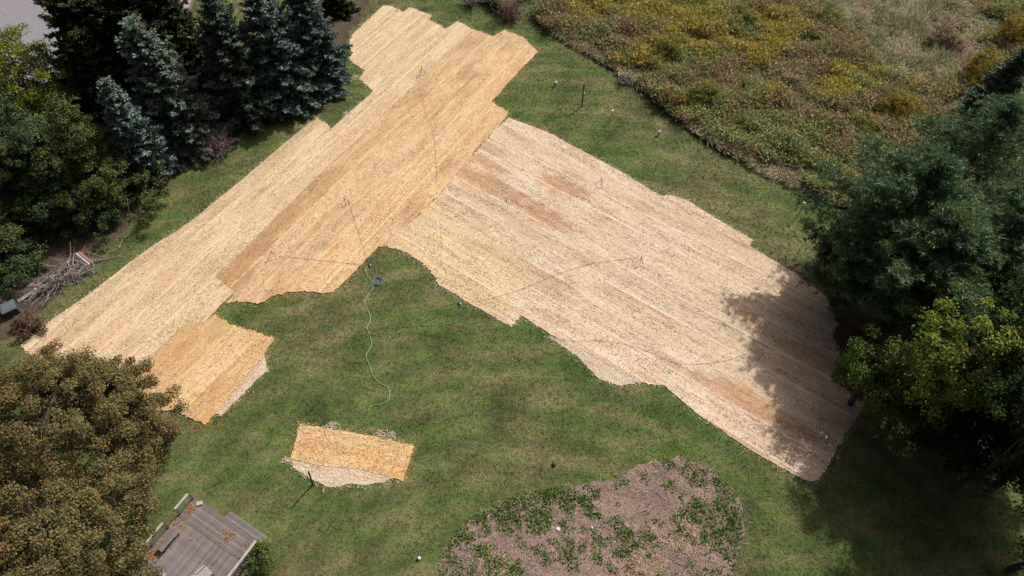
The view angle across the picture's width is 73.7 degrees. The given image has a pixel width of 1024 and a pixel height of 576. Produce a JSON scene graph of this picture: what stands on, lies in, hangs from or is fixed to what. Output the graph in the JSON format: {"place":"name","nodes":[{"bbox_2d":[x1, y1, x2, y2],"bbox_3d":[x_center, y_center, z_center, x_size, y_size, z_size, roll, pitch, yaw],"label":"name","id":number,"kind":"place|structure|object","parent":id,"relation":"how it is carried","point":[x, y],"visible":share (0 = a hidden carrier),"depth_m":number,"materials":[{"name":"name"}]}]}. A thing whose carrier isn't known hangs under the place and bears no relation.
{"place":"outdoors","nodes":[
{"label":"outdoors","id":0,"kind":"place"},
{"bbox_2d":[0,0,61,88],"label":"road","id":1,"kind":"structure","parent":0,"point":[15,12],"depth_m":67.18,"materials":[{"name":"grey asphalt"}]},
{"bbox_2d":[196,501,202,505],"bbox_3d":[-18.097,12.468,39.527,0.340,0.090,0.220,-14,56,-10],"label":"paver","id":2,"kind":"object","parent":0,"point":[198,503],"visible":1,"depth_m":39.49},
{"bbox_2d":[0,0,1023,575],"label":"ground","id":3,"kind":"structure","parent":0,"point":[416,308],"depth_m":42.95,"materials":[{"name":"green plant"}]},
{"bbox_2d":[9,309,47,339],"bbox_3d":[-32.844,2.477,46.369,2.178,1.216,2.316,-33,61,-21],"label":"shrub","id":4,"kind":"object","parent":3,"relation":"on","point":[25,323],"visible":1,"depth_m":46.33,"materials":[{"name":"brown plant"}]},
{"bbox_2d":[0,91,110,217],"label":"deciduous tree","id":5,"kind":"object","parent":3,"relation":"on","point":[5,123],"visible":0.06,"depth_m":49.24,"materials":[{"name":"green plant"}]},
{"bbox_2d":[16,231,129,305],"bbox_3d":[-31.782,-1.478,49.133,9.247,2.009,4.604,-36,63,-23],"label":"brush pile","id":6,"kind":"object","parent":3,"relation":"on","point":[62,275],"visible":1,"depth_m":48.84,"materials":[{"name":"grey wood"}]},
{"bbox_2d":[17,288,37,301],"bbox_3d":[-34.190,0.498,48.195,1.412,0.279,0.300,-33,61,-21],"label":"board","id":7,"kind":"object","parent":6,"relation":"on","point":[27,295],"visible":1,"depth_m":48.16,"materials":[{"name":"grey wood"}]},
{"bbox_2d":[76,253,90,264],"bbox_3d":[-31.325,-2.136,49.887,1.419,0.329,0.140,31,60,20],"label":"board","id":8,"kind":"object","parent":6,"relation":"on","point":[80,256],"visible":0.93,"depth_m":49.86,"materials":[{"name":"white wood"}]},
{"bbox_2d":[0,440,165,575],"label":"maple tree","id":9,"kind":"object","parent":3,"relation":"on","point":[74,517],"visible":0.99,"depth_m":31.42,"materials":[{"name":"brown plant"}]},
{"bbox_2d":[32,0,135,137],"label":"dark spruce","id":10,"kind":"object","parent":3,"relation":"on","point":[65,17],"visible":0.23,"depth_m":51.56,"materials":[{"name":"green plant"}]},
{"bbox_2d":[0,337,189,499],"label":"maple tree","id":11,"kind":"object","parent":3,"relation":"on","point":[69,390],"visible":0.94,"depth_m":35.21,"materials":[{"name":"brown plant"}]},
{"bbox_2d":[60,25,153,147],"bbox_3d":[-32.088,-15.918,54.373,10.376,10.857,7.145,0,55,0],"label":"dark spruce","id":12,"kind":"object","parent":3,"relation":"on","point":[85,45],"visible":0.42,"depth_m":52.38,"materials":[{"name":"green plant"}]},
{"bbox_2d":[95,0,214,138],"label":"dark spruce","id":13,"kind":"object","parent":3,"relation":"on","point":[118,10],"visible":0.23,"depth_m":51.97,"materials":[{"name":"green plant"}]},
{"bbox_2d":[114,14,231,168],"bbox_3d":[-26.995,-16.044,53.015,7.518,11.904,8.242,0,57,-1],"label":"blue spruce","id":14,"kind":"object","parent":3,"relation":"on","point":[155,72],"visible":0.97,"depth_m":52.45,"materials":[{"name":"green plant"}]},
{"bbox_2d":[143,0,215,121],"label":"dark spruce","id":15,"kind":"object","parent":3,"relation":"on","point":[183,16],"visible":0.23,"depth_m":54.09,"materials":[{"name":"green plant"}]},
{"bbox_2d":[0,0,369,340],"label":"needle litter","id":16,"kind":"object","parent":3,"relation":"on","point":[58,245],"visible":0.18,"depth_m":51.27,"materials":[{"name":"plant"}]},
{"bbox_2d":[0,299,20,318],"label":"storage box","id":17,"kind":"object","parent":16,"relation":"on","point":[9,308],"visible":1,"depth_m":47.16,"materials":[{"name":"grey plastic"}]},
{"bbox_2d":[0,221,48,281],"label":"cedar","id":18,"kind":"object","parent":16,"relation":"on","point":[7,244],"visible":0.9,"depth_m":48.15,"materials":[{"name":"green plant"}]},
{"bbox_2d":[0,211,49,300],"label":"cedar","id":19,"kind":"object","parent":16,"relation":"on","point":[12,279],"visible":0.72,"depth_m":48.15,"materials":[{"name":"green plant"}]},
{"bbox_2d":[0,133,85,241],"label":"deciduous tree","id":20,"kind":"object","parent":16,"relation":"on","point":[7,148],"visible":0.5,"depth_m":48.93,"materials":[{"name":"green plant"}]},
{"bbox_2d":[0,23,87,126],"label":"deciduous tree","id":21,"kind":"object","parent":16,"relation":"on","point":[25,92],"visible":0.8,"depth_m":52.24,"materials":[{"name":"green plant"}]},
{"bbox_2d":[0,117,131,244],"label":"deciduous tree","id":22,"kind":"object","parent":16,"relation":"on","point":[27,145],"visible":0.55,"depth_m":48.83,"materials":[{"name":"green plant"}]},
{"bbox_2d":[19,130,128,233],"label":"deciduous tree","id":23,"kind":"object","parent":16,"relation":"on","point":[69,204],"visible":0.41,"depth_m":49.00,"materials":[{"name":"green plant"}]},
{"bbox_2d":[28,94,171,229],"bbox_3d":[-31.187,-10.151,50.217,9.683,9.434,8.879,0,55,0],"label":"deciduous tree","id":24,"kind":"object","parent":16,"relation":"on","point":[86,155],"visible":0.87,"depth_m":49.76,"materials":[{"name":"green plant"}]},
{"bbox_2d":[94,75,184,190],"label":"blue spruce","id":25,"kind":"object","parent":16,"relation":"on","point":[138,140],"visible":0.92,"depth_m":50.90,"materials":[{"name":"green plant"}]},
{"bbox_2d":[174,133,195,159],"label":"bare shrub","id":26,"kind":"object","parent":3,"relation":"on","point":[186,151],"visible":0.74,"depth_m":56.03,"materials":[{"name":"plant"}]},
{"bbox_2d":[189,0,193,10],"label":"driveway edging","id":27,"kind":"object","parent":3,"relation":"on","point":[191,4],"visible":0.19,"depth_m":68.70,"materials":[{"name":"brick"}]},
{"bbox_2d":[131,493,267,575],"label":"deck","id":28,"kind":"structure","parent":3,"relation":"on","point":[174,561],"depth_m":38.25,"materials":[{"name":"grey wood"}]},
{"bbox_2d":[156,527,179,551],"bbox_3d":[-19.150,14.111,38.164,0.430,0.448,1.300,25,59,17],"label":"bench","id":29,"kind":"object","parent":28,"relation":"on","point":[165,542],"visible":1,"depth_m":37.98,"materials":[{"name":"grey wood"}]},
{"bbox_2d":[146,503,249,574],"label":"fallen leaves","id":30,"kind":"object","parent":28,"relation":"on","point":[178,527],"visible":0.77,"depth_m":38.36,"materials":[{"name":"brown plant"}]},
{"bbox_2d":[193,565,213,575],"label":"slatted chair","id":31,"kind":"object","parent":28,"relation":"on","point":[208,573],"visible":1,"depth_m":37.01,"materials":[{"name":"white wood"}]},
{"bbox_2d":[135,311,274,429],"bbox_3d":[-20.618,5.087,45.160,7.484,0.263,8.334,20,57,14],"label":"straw blanket","id":32,"kind":"object","parent":3,"relation":"on","point":[208,365],"visible":0.86,"depth_m":45.24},
{"bbox_2d":[194,121,243,161],"bbox_3d":[-24.362,-12.073,55.705,4.110,3.852,4.105,0,55,0],"label":"bare shrub","id":33,"kind":"object","parent":3,"relation":"on","point":[216,144],"visible":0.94,"depth_m":55.90,"materials":[{"name":"brown plant"}]},
{"bbox_2d":[188,0,294,138],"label":"blue spruce","id":34,"kind":"object","parent":3,"relation":"on","point":[233,70],"visible":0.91,"depth_m":54.67,"materials":[{"name":"green plant"}]},
{"bbox_2d":[215,355,272,415],"bbox_3d":[-17.383,6.326,44.353,1.916,0.209,5.326,28,60,18],"label":"straw blanket","id":35,"kind":"object","parent":3,"relation":"on","point":[254,376],"visible":1,"depth_m":44.40,"materials":[{"name":"beige wicker"}]},
{"bbox_2d":[18,4,477,396],"bbox_3d":[-18.587,-10.503,56.102,11.018,0.281,46.919,23,58,15],"label":"straw blanket","id":36,"kind":"object","parent":3,"relation":"on","point":[147,302],"visible":0.88,"depth_m":51.99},
{"bbox_2d":[239,538,280,575],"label":"shrub","id":37,"kind":"object","parent":3,"relation":"on","point":[262,561],"visible":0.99,"depth_m":37.44,"materials":[{"name":"green plant"}]},
{"bbox_2d":[279,456,292,464],"bbox_3d":[-13.689,10.446,41.444,0.880,0.197,0.657,0,55,0],"label":"straw heap","id":38,"kind":"object","parent":3,"relation":"on","point":[286,459],"visible":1,"depth_m":41.47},
{"bbox_2d":[237,0,350,120],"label":"blue spruce","id":39,"kind":"object","parent":3,"relation":"on","point":[279,49],"visible":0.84,"depth_m":55.91,"materials":[{"name":"green plant"}]},
{"bbox_2d":[282,0,352,104],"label":"blue spruce","id":40,"kind":"object","parent":3,"relation":"on","point":[320,43],"visible":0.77,"depth_m":57.72,"materials":[{"name":"green plant"}]},
{"bbox_2d":[326,421,338,429],"bbox_3d":[-11.329,8.673,42.730,0.969,0.262,0.856,0,55,0],"label":"straw heap","id":41,"kind":"object","parent":3,"relation":"on","point":[330,423],"visible":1,"depth_m":42.77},
{"bbox_2d":[320,0,360,18],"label":"dark spruce","id":42,"kind":"object","parent":3,"relation":"on","point":[345,7],"visible":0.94,"depth_m":67.13,"materials":[{"name":"green plant"}]},
{"bbox_2d":[289,454,394,494],"bbox_3d":[-10.411,11.267,40.874,6.768,0.245,2.346,9,55,6],"label":"straw blanket","id":43,"kind":"object","parent":3,"relation":"on","point":[333,476],"visible":0.99,"depth_m":40.92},
{"bbox_2d":[287,421,415,481],"bbox_3d":[-9.949,9.932,41.782,8.247,0.243,3.442,9,55,6],"label":"straw blanket","id":44,"kind":"object","parent":3,"relation":"on","point":[322,445],"visible":1,"depth_m":41.76,"materials":[{"name":"beige wicker"}]},
{"bbox_2d":[214,28,538,309],"bbox_3d":[-8.529,-11.234,56.614,10.495,0.294,37.781,26,59,17],"label":"straw blanket","id":45,"kind":"object","parent":3,"relation":"on","point":[382,177],"visible":1,"depth_m":54.87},
{"bbox_2d":[364,266,389,409],"bbox_3d":[-9.323,3.004,46.685,1.465,0.038,11.616,-7,55,-5],"label":"garden hose","id":46,"kind":"object","parent":3,"relation":"on","point":[371,343],"visible":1,"depth_m":46.12,"materials":[{"name":"green"}]},
{"bbox_2d":[372,277,382,284],"bbox_3d":[-9.663,-0.493,49.121,0.770,0.078,0.770,0,55,0],"label":"hose coil","id":47,"kind":"object","parent":3,"relation":"on","point":[375,278],"visible":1,"depth_m":49.14,"materials":[{"name":"blue"}]},
{"bbox_2d":[373,429,396,446],"bbox_3d":[-7.933,9.288,42.291,1.684,0.267,1.223,0,55,0],"label":"straw heap","id":48,"kind":"object","parent":3,"relation":"on","point":[378,433],"visible":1,"depth_m":42.38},
{"bbox_2d":[456,0,485,11],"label":"bare shrub","id":49,"kind":"object","parent":3,"relation":"on","point":[471,2],"visible":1,"depth_m":68.19,"materials":[{"name":"brown plant"}]},
{"bbox_2d":[491,0,531,22],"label":"bare shrub","id":50,"kind":"object","parent":3,"relation":"on","point":[511,12],"visible":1,"depth_m":66.71,"materials":[{"name":"brown plant"}]},
{"bbox_2d":[581,84,584,106],"bbox_3d":[6.146,-16.594,58.985,0.220,2.400,0.180,0,55,0],"label":"wooden post","id":51,"kind":"object","parent":3,"relation":"on","point":[583,95],"visible":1,"depth_m":58.91,"materials":[{"name":"brown wood"}]},
{"bbox_2d":[436,455,745,575],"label":"garden soil bed","id":52,"kind":"object","parent":3,"relation":"on","point":[623,507],"visible":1,"depth_m":39.13,"materials":[{"name":"brown soil"}]},
{"bbox_2d":[473,543,527,575],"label":"dry litter","id":53,"kind":"object","parent":52,"relation":"on","point":[487,567],"visible":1,"depth_m":38.02,"materials":[{"name":"beige plant"}]},
{"bbox_2d":[436,456,746,575],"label":"garden weeds","id":54,"kind":"object","parent":52,"relation":"on","point":[552,492],"visible":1,"depth_m":39.17,"materials":[{"name":"green plant"}]},
{"bbox_2d":[431,457,753,575],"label":"dead stalks","id":55,"kind":"object","parent":52,"relation":"on","point":[606,478],"visible":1,"depth_m":39.05,"materials":[{"name":"brown plant"}]},
{"bbox_2d":[623,548,670,575],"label":"dry litter","id":56,"kind":"object","parent":52,"relation":"on","point":[637,570],"visible":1,"depth_m":38.01,"materials":[{"name":"beige plant"}]},
{"bbox_2d":[655,514,708,556],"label":"dry litter","id":57,"kind":"object","parent":52,"relation":"on","point":[679,545],"visible":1,"depth_m":38.82,"materials":[{"name":"beige plant"}]},
{"bbox_2d":[543,336,638,388],"bbox_3d":[5.228,4.808,45.394,7.247,0.224,2.083,30,60,20],"label":"straw blanket","id":58,"kind":"object","parent":3,"relation":"on","point":[601,370],"visible":1,"depth_m":45.03,"materials":[{"name":"beige wicker"}]},
{"bbox_2d":[382,115,865,483],"bbox_3d":[8.729,-0.935,49.396,35.165,0.301,18.800,30,60,20],"label":"straw blanket","id":59,"kind":"object","parent":3,"relation":"on","point":[696,291],"visible":0.99,"depth_m":48.85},
{"bbox_2d":[468,256,638,302],"bbox_3d":[3.088,-0.793,49.252,13.076,0.016,0.582,-16,57,-11],"label":"garden hose","id":60,"kind":"object","parent":59,"relation":"on","point":[556,274],"visible":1,"depth_m":49.52,"materials":[{"name":"grey"}]},
{"bbox_2d":[556,338,757,363],"bbox_3d":[9.601,4.339,45.659,13.936,0.014,1.425,3,55,2],"label":"garden hose","id":61,"kind":"object","parent":59,"relation":"on","point":[674,362],"visible":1,"depth_m":45.54,"materials":[{"name":"grey"}]},
{"bbox_2d":[615,71,633,86],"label":"shrub","id":62,"kind":"object","parent":3,"relation":"on","point":[623,78],"visible":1,"depth_m":61.36,"materials":[{"name":"grey plant"}]},
{"bbox_2d":[824,323,941,448],"bbox_3d":[22.184,5.742,40.305,5.735,7.431,6.378,-24,58,-16],"label":"deciduous tree","id":63,"kind":"object","parent":3,"relation":"on","point":[897,357],"visible":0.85,"depth_m":39.40,"materials":[{"name":"green plant"}]},
{"bbox_2d":[866,337,985,440],"bbox_3d":[24.130,6.100,40.529,6.053,6.650,5.724,29,60,19],"label":"deciduous tree","id":64,"kind":"object","parent":3,"relation":"on","point":[917,409],"visible":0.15,"depth_m":39.07,"materials":[{"name":"green plant"}]},
{"bbox_2d":[956,348,1023,487],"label":"deciduous tree","id":65,"kind":"object","parent":3,"relation":"on","point":[1005,392],"visible":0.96,"depth_m":33.25,"materials":[{"name":"green plant"}]},
{"bbox_2d":[972,420,1023,498],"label":"deciduous tree","id":66,"kind":"object","parent":3,"relation":"on","point":[1013,474],"visible":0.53,"depth_m":37.72,"materials":[{"name":"green plant"}]},
{"bbox_2d":[1000,378,1023,473],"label":"deciduous tree","id":67,"kind":"object","parent":3,"relation":"on","point":[1018,402],"visible":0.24,"depth_m":33.71,"materials":[{"name":"green plant"}]},
{"bbox_2d":[1007,500,1023,572],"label":"deciduous tree","id":68,"kind":"object","parent":3,"relation":"on","point":[1016,567],"visible":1,"depth_m":31.72,"materials":[{"name":"green plant"}]},
{"bbox_2d":[479,0,1023,208],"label":"meadow ground","id":69,"kind":"structure","parent":0,"point":[752,170],"depth_m":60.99,"materials":[{"name":"green plant"}]},
{"bbox_2d":[649,34,683,57],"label":"shrub","id":70,"kind":"object","parent":69,"relation":"on","point":[676,47],"visible":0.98,"depth_m":62.63,"materials":[{"name":"green plant"}]},
{"bbox_2d":[653,86,688,109],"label":"shrub","id":71,"kind":"object","parent":69,"relation":"on","point":[682,98],"visible":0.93,"depth_m":59.04,"materials":[{"name":"green plant"}]},
{"bbox_2d":[687,79,723,109],"bbox_3d":[16.598,-16.777,59.158,3.562,2.333,2.946,0,55,0],"label":"shrub","id":72,"kind":"object","parent":69,"relation":"on","point":[710,85],"visible":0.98,"depth_m":58.76,"materials":[{"name":"green plant"}]},
{"bbox_2d":[729,4,756,24],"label":"shrub","id":73,"kind":"object","parent":69,"relation":"on","point":[747,19],"visible":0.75,"depth_m":65.70,"materials":[{"name":"green plant"}]},
{"bbox_2d":[734,116,752,131],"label":"shrub","id":74,"kind":"object","parent":69,"relation":"on","point":[743,119],"visible":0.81,"depth_m":57.28,"materials":[{"name":"green plant"}]},
{"bbox_2d":[481,0,1023,198],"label":"olive weeds","id":75,"kind":"object","parent":69,"relation":"on","point":[792,134],"visible":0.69,"depth_m":57.24,"materials":[{"name":"green plant"}]},
{"bbox_2d":[488,0,1023,211],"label":"rusty weeds","id":76,"kind":"object","parent":69,"relation":"on","point":[839,39],"visible":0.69,"depth_m":61.13,"materials":[{"name":"brown plant"}]},
{"bbox_2d":[766,67,807,88],"bbox_3d":[24.565,-18.810,60.990,3.547,1.660,2.877,0,55,0],"label":"shrub","id":77,"kind":"object","parent":69,"relation":"on","point":[784,75],"visible":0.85,"depth_m":60.55,"materials":[{"name":"brown plant"}]},
{"bbox_2d":[556,0,1023,202],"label":"yellowing weeds","id":78,"kind":"object","parent":69,"relation":"on","point":[771,26],"visible":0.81,"depth_m":64.22,"materials":[{"name":"yellow plant"}]},
{"bbox_2d":[820,3,845,21],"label":"shrub","id":79,"kind":"object","parent":69,"relation":"on","point":[835,12],"visible":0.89,"depth_m":66.11,"materials":[{"name":"green plant"}]},
{"bbox_2d":[839,85,865,106],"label":"shrub","id":80,"kind":"object","parent":69,"relation":"on","point":[855,95],"visible":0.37,"depth_m":59.04,"materials":[{"name":"green plant"}]},
{"bbox_2d":[841,109,878,134],"bbox_3d":[29.154,-13.747,57.424,3.226,1.723,2.807,27,59,18],"label":"shrub","id":81,"kind":"object","parent":69,"relation":"on","point":[865,121],"visible":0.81,"depth_m":57.19,"materials":[{"name":"green plant"}]},
{"bbox_2d":[874,91,928,121],"bbox_3d":[33.205,-15.491,58.411,4.404,2.078,3.829,0,55,0],"label":"shrub","id":82,"kind":"object","parent":69,"relation":"on","point":[898,98],"visible":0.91,"depth_m":58.27,"materials":[{"name":"yellow plant"}]},
{"bbox_2d":[926,23,968,51],"bbox_3d":[41.050,-23.532,64.223,3.711,1.787,2.764,23,58,15],"label":"shrub","id":83,"kind":"object","parent":69,"relation":"on","point":[951,38],"visible":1,"depth_m":63.94,"materials":[{"name":"brown plant"}]},
{"bbox_2d":[941,46,1023,152],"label":"blue spruce","id":84,"kind":"object","parent":69,"relation":"on","point":[1008,75],"visible":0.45,"depth_m":52.49,"materials":[{"name":"green plant"}]},
{"bbox_2d":[956,46,1010,84],"bbox_3d":[41.906,-19.245,60.244,4.547,3.382,3.974,0,55,0],"label":"shrub","id":85,"kind":"object","parent":69,"relation":"on","point":[983,56],"visible":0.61,"depth_m":59.88,"materials":[{"name":"yellow plant"}]},
{"bbox_2d":[996,8,1023,42],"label":"shrub","id":86,"kind":"object","parent":69,"relation":"on","point":[1015,33],"visible":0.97,"depth_m":63.72,"materials":[{"name":"yellow plant"}]},
{"bbox_2d":[787,202,1023,447],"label":"leaf litter ground","id":87,"kind":"structure","parent":0,"point":[855,322],"depth_m":46.60,"materials":[{"name":"plant"}]},
{"bbox_2d":[795,209,894,317],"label":"white pine","id":88,"kind":"object","parent":87,"relation":"on","point":[841,282],"visible":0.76,"depth_m":43.71,"materials":[{"name":"green plant"}]},
{"bbox_2d":[788,127,1003,293],"bbox_3d":[24.969,-4.509,44.387,12.593,12.483,12.448,-38,63,-23],"label":"white pine","id":89,"kind":"object","parent":87,"relation":"on","point":[935,176],"visible":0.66,"depth_m":41.59,"materials":[{"name":"green plant"}]},
{"bbox_2d":[833,199,1005,344],"bbox_3d":[24.831,-0.628,42.202,8.118,11.596,8.972,0,55,0],"label":"white pine","id":90,"kind":"object","parent":87,"relation":"on","point":[890,305],"visible":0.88,"depth_m":39.15,"materials":[{"name":"green plant"}]},
{"bbox_2d":[855,192,1018,340],"bbox_3d":[26.199,-1.635,43.289,10.332,10.962,9.557,0,55,0],"label":"white pine","id":91,"kind":"object","parent":87,"relation":"on","point":[973,268],"visible":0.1,"depth_m":40.22,"materials":[{"name":"green plant"}]},
{"bbox_2d":[894,295,1023,422],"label":"deciduous tree","id":92,"kind":"object","parent":87,"relation":"on","point":[958,354],"visible":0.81,"depth_m":36.02,"materials":[{"name":"green plant"}]},
{"bbox_2d":[908,90,1023,223],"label":"white pine","id":93,"kind":"object","parent":87,"relation":"on","point":[1004,121],"visible":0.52,"depth_m":44.32,"materials":[{"name":"green plant"}]},
{"bbox_2d":[936,249,1023,367],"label":"white pine","id":94,"kind":"object","parent":87,"relation":"on","point":[1010,272],"visible":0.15,"depth_m":41.44,"materials":[{"name":"green plant"}]},
{"bbox_2d":[959,370,1023,471],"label":"deciduous tree","id":95,"kind":"object","parent":87,"relation":"on","point":[1009,415],"visible":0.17,"depth_m":38.42,"materials":[{"name":"green plant"}]},
{"bbox_2d":[963,157,1023,313],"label":"white pine","id":96,"kind":"object","parent":87,"relation":"on","point":[1011,213],"visible":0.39,"depth_m":41.65,"materials":[{"name":"green plant"}]},
{"bbox_2d":[968,267,1023,385],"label":"deciduous tree","id":97,"kind":"object","parent":87,"relation":"on","point":[1018,309],"visible":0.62,"depth_m":35.72,"materials":[{"name":"green plant"}]}
]}

